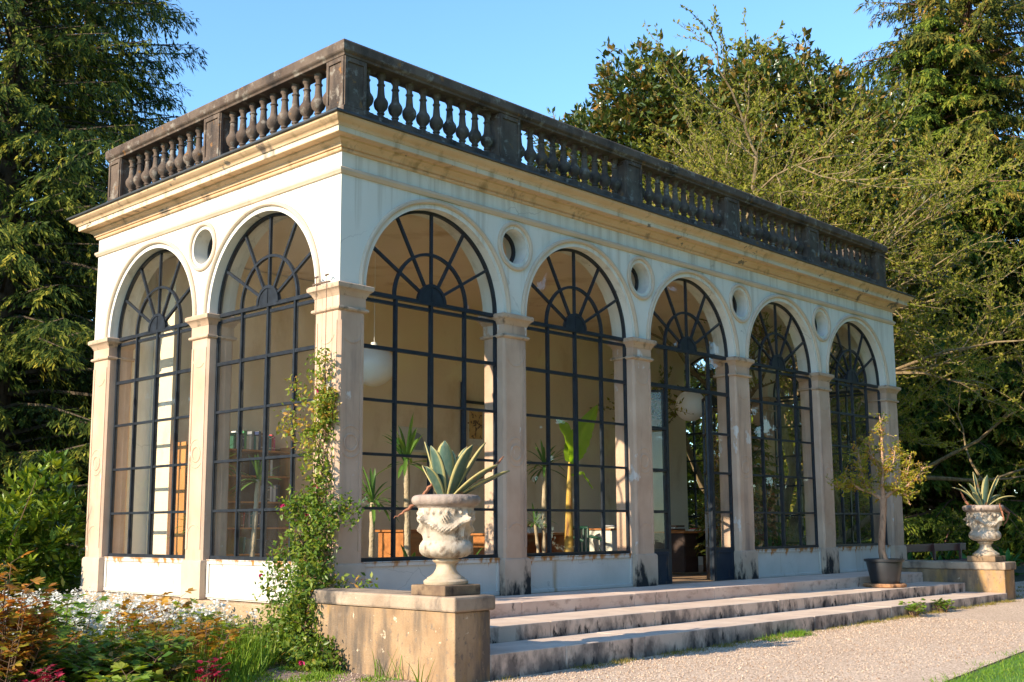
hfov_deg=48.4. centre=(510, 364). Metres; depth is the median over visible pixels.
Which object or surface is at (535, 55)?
sky
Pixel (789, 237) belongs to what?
golden tree
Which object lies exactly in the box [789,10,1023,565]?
conifer tree
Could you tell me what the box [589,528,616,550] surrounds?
cabinet
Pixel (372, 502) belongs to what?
yucca
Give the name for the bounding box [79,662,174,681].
peony shrub
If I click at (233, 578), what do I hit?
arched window
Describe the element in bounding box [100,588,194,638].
peony shrub
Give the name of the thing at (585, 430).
banana plant
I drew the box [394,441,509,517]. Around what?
agave
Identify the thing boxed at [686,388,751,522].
leafy tree
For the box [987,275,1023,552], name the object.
conifer tree
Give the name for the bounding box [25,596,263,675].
flower stalk grass
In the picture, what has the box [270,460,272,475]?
book
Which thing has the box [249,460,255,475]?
book
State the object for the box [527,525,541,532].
paper stack
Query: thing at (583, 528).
plastic chair
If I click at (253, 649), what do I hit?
long grass
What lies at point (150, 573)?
arched window
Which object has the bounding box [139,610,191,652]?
peony shrub
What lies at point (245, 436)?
book
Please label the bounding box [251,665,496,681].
soil verge
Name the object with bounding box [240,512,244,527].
book
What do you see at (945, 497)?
conifer tree
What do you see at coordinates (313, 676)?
weed grass
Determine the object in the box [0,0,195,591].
conifer tree
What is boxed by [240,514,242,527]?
book
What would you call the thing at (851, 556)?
arched window
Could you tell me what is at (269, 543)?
book
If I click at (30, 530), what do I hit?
laurel bush
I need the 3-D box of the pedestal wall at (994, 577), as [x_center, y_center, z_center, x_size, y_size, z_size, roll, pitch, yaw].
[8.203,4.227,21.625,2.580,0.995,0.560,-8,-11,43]
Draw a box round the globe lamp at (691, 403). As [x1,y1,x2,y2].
[675,318,703,420]
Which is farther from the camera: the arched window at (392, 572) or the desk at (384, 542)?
the desk at (384, 542)
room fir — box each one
[693,435,777,561]
[700,471,720,525]
[716,424,794,546]
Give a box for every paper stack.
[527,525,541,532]
[605,525,616,527]
[671,525,686,530]
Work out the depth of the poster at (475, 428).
22.01 m
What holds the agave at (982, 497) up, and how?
in the stone urn at (984, 523)
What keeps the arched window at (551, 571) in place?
in the orangery pavilion
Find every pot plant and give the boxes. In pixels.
[387,544,414,556]
[759,537,780,545]
[774,531,788,545]
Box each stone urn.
[411,494,480,596]
[962,505,1005,561]
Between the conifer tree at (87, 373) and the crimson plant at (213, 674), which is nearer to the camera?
the crimson plant at (213, 674)
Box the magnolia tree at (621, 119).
[524,27,972,447]
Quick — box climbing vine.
[243,273,377,672]
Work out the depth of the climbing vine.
12.90 m
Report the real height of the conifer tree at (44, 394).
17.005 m
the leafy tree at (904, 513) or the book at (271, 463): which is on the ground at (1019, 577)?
the leafy tree at (904, 513)
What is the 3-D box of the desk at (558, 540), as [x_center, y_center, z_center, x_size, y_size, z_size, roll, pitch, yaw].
[0.165,3.303,19.661,0.730,0.789,1.730,-8,-11,43]
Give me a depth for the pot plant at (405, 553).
15.25 m
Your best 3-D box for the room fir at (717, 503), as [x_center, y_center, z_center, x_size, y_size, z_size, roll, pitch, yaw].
[4.141,2.433,21.176,1.633,2.900,1.718,-8,-11,43]
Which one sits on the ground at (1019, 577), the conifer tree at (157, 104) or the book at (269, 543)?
the conifer tree at (157, 104)
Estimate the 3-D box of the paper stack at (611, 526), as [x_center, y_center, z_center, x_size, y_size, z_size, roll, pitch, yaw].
[1.891,2.984,20.987,0.266,0.058,0.336,-5,-9,29]
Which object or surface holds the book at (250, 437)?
on the bookshelf at (275, 524)
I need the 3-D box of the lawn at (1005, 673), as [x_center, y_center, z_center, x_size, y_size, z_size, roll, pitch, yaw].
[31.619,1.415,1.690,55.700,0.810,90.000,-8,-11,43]
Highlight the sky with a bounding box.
[0,0,1023,499]
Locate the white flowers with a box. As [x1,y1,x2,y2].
[0,586,259,643]
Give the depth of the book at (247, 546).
17.88 m
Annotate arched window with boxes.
[103,249,191,596]
[206,213,314,603]
[361,210,499,595]
[526,248,632,592]
[684,354,750,564]
[749,302,821,577]
[773,341,870,545]
[829,322,890,572]
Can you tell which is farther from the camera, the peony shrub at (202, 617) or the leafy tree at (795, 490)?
the leafy tree at (795, 490)
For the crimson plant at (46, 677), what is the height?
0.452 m
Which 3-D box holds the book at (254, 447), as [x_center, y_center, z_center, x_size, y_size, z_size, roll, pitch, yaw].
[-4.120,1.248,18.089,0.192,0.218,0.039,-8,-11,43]
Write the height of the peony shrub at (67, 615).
0.863 m
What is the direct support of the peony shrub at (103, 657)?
on the ground at (1019, 577)
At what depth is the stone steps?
14.72 m
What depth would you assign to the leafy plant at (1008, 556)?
28.75 m
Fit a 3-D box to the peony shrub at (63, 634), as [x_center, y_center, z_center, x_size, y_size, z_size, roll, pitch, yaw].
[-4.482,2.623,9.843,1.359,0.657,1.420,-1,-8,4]
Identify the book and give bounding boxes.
[230,432,235,448]
[239,537,245,553]
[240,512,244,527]
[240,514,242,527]
[242,431,246,448]
[244,514,247,526]
[245,512,249,526]
[245,539,250,553]
[246,436,248,448]
[247,431,253,449]
[247,435,251,448]
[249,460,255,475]
[253,436,255,449]
[254,431,260,449]
[255,539,259,552]
[266,540,272,552]
[267,487,269,501]
[269,434,273,450]
[269,436,271,450]
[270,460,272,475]
[273,486,275,501]
[277,485,279,501]
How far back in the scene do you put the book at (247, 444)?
17.93 m
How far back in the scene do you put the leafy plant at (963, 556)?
28.46 m
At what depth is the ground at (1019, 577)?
12.93 m
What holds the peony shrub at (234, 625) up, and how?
on the ground at (1019, 577)
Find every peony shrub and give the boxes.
[2,628,73,681]
[13,593,110,678]
[28,624,85,681]
[41,619,200,681]
[70,602,109,635]
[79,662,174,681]
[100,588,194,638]
[106,602,149,625]
[110,655,188,681]
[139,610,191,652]
[153,598,230,647]
[159,617,244,668]
[205,615,252,648]
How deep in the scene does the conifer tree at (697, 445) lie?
55.00 m
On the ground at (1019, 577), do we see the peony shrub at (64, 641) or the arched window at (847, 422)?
the peony shrub at (64, 641)
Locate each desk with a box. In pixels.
[375,529,422,556]
[471,533,564,554]
[654,531,719,572]
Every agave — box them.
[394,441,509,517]
[952,472,1015,525]
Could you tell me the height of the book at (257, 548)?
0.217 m
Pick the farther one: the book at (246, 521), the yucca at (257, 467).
the book at (246, 521)
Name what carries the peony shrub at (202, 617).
on the ground at (1019, 577)
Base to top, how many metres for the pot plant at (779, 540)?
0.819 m
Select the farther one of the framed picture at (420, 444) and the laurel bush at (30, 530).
the framed picture at (420, 444)
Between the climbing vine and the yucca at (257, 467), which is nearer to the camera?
the climbing vine
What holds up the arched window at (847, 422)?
in the orangery pavilion
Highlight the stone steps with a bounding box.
[489,571,1006,680]
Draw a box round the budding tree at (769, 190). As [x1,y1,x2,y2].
[557,4,1023,557]
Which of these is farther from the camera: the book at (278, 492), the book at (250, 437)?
the book at (278, 492)
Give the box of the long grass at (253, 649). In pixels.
[87,617,281,681]
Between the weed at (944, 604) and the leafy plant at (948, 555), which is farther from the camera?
the leafy plant at (948, 555)
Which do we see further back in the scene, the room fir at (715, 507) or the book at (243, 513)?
the room fir at (715, 507)
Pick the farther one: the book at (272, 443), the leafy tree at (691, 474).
the leafy tree at (691, 474)
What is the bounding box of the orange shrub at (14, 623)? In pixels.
[0,550,69,681]
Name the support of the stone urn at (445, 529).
on the pedestal wall at (449, 636)
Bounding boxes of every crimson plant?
[23,664,64,681]
[193,657,230,681]
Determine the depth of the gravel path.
12.59 m
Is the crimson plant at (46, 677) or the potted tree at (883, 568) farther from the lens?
the potted tree at (883, 568)
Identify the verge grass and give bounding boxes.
[495,599,1019,680]
[754,628,816,641]
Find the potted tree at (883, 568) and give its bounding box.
[826,412,932,583]
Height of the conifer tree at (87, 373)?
13.105 m
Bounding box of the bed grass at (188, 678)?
[49,639,279,681]
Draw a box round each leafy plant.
[907,552,927,559]
[927,550,952,559]
[952,551,966,558]
[994,546,1023,574]
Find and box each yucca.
[169,442,236,537]
[229,455,280,556]
[362,466,397,557]
[366,412,426,556]
[526,441,566,552]
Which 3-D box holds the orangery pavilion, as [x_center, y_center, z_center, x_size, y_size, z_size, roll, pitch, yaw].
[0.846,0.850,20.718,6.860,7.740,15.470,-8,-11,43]
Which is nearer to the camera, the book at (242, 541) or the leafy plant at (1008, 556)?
the book at (242, 541)
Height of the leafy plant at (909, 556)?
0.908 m
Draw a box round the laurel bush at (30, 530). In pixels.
[0,448,87,608]
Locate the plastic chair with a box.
[573,526,600,551]
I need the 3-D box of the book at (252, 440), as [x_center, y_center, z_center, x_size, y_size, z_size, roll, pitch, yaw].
[-4.145,1.206,18.061,0.181,0.292,0.036,-8,-11,43]
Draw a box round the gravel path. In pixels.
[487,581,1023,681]
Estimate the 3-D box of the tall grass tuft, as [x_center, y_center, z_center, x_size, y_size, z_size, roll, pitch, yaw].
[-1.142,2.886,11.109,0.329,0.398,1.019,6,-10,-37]
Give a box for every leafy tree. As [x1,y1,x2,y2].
[686,362,794,527]
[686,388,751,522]
[716,387,853,541]
[832,407,949,553]
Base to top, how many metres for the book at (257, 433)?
0.300 m
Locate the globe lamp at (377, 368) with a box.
[363,248,391,386]
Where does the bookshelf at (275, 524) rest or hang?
on the orangery pavilion
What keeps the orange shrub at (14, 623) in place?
on the ground at (1019, 577)
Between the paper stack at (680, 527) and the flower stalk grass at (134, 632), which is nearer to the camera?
the flower stalk grass at (134, 632)
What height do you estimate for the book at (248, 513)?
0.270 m
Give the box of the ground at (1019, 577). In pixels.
[41,527,1023,681]
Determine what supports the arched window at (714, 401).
in the orangery pavilion
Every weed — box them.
[898,598,926,616]
[932,598,955,611]
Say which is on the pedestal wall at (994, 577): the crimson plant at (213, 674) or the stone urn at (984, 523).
the stone urn at (984, 523)
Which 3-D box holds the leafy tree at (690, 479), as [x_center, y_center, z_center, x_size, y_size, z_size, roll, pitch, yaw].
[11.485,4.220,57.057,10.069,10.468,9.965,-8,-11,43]
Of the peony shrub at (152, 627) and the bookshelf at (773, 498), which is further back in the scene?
the bookshelf at (773, 498)
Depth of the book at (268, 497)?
18.16 m
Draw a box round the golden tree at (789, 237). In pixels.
[741,164,861,530]
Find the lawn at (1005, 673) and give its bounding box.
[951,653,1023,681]
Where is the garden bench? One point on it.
(934, 548)
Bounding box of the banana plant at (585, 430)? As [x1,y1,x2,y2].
[556,405,597,551]
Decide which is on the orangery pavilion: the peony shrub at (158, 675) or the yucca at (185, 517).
the yucca at (185, 517)
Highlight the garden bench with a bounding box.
[905,543,966,560]
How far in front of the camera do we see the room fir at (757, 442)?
22.15 m
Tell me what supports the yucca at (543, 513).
on the orangery pavilion
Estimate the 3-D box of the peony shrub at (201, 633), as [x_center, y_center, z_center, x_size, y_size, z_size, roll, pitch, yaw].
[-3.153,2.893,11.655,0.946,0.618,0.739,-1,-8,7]
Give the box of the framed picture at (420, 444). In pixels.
[399,426,426,452]
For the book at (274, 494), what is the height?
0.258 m
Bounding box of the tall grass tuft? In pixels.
[372,651,433,681]
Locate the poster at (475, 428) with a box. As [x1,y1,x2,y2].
[467,411,483,445]
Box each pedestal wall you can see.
[294,587,494,681]
[901,560,1015,599]
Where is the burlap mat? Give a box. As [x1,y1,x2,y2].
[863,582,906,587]
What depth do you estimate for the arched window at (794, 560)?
20.70 m
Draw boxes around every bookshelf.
[174,441,290,556]
[754,472,776,544]
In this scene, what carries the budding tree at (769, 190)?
on the ground at (1019, 577)
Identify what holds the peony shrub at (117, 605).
on the ground at (1019, 577)
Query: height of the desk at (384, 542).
0.859 m
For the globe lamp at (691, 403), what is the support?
hanging from the orangery pavilion
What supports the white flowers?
on the ground at (1019, 577)
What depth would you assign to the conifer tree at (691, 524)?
52.68 m
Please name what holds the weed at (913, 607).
on the gravel path
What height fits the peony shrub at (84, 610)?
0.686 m
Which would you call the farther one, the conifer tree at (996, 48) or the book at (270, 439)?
the conifer tree at (996, 48)
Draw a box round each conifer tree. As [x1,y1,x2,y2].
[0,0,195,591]
[0,0,207,590]
[1,99,86,553]
[15,263,95,562]
[685,358,790,527]
[686,424,704,528]
[782,102,975,537]
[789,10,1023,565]
[831,0,1023,551]
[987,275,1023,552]
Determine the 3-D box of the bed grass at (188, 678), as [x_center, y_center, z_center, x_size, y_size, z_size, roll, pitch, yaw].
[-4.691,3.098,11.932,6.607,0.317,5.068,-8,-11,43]
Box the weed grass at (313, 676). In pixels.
[184,664,397,681]
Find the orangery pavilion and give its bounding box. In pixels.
[66,38,915,655]
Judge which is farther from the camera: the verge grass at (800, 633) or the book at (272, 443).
the book at (272, 443)
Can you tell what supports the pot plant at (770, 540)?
on the orangery pavilion
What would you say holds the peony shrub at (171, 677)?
on the ground at (1019, 577)
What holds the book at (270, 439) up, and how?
on the bookshelf at (275, 524)
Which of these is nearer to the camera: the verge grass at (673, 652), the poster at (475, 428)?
the verge grass at (673, 652)
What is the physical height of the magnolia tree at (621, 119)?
16.469 m
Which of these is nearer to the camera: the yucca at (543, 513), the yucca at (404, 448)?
the yucca at (404, 448)
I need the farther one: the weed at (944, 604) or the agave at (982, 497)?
the agave at (982, 497)
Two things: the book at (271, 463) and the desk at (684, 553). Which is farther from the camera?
the desk at (684, 553)
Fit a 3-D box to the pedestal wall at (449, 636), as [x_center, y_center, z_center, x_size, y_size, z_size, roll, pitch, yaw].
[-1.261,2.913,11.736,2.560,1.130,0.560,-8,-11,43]

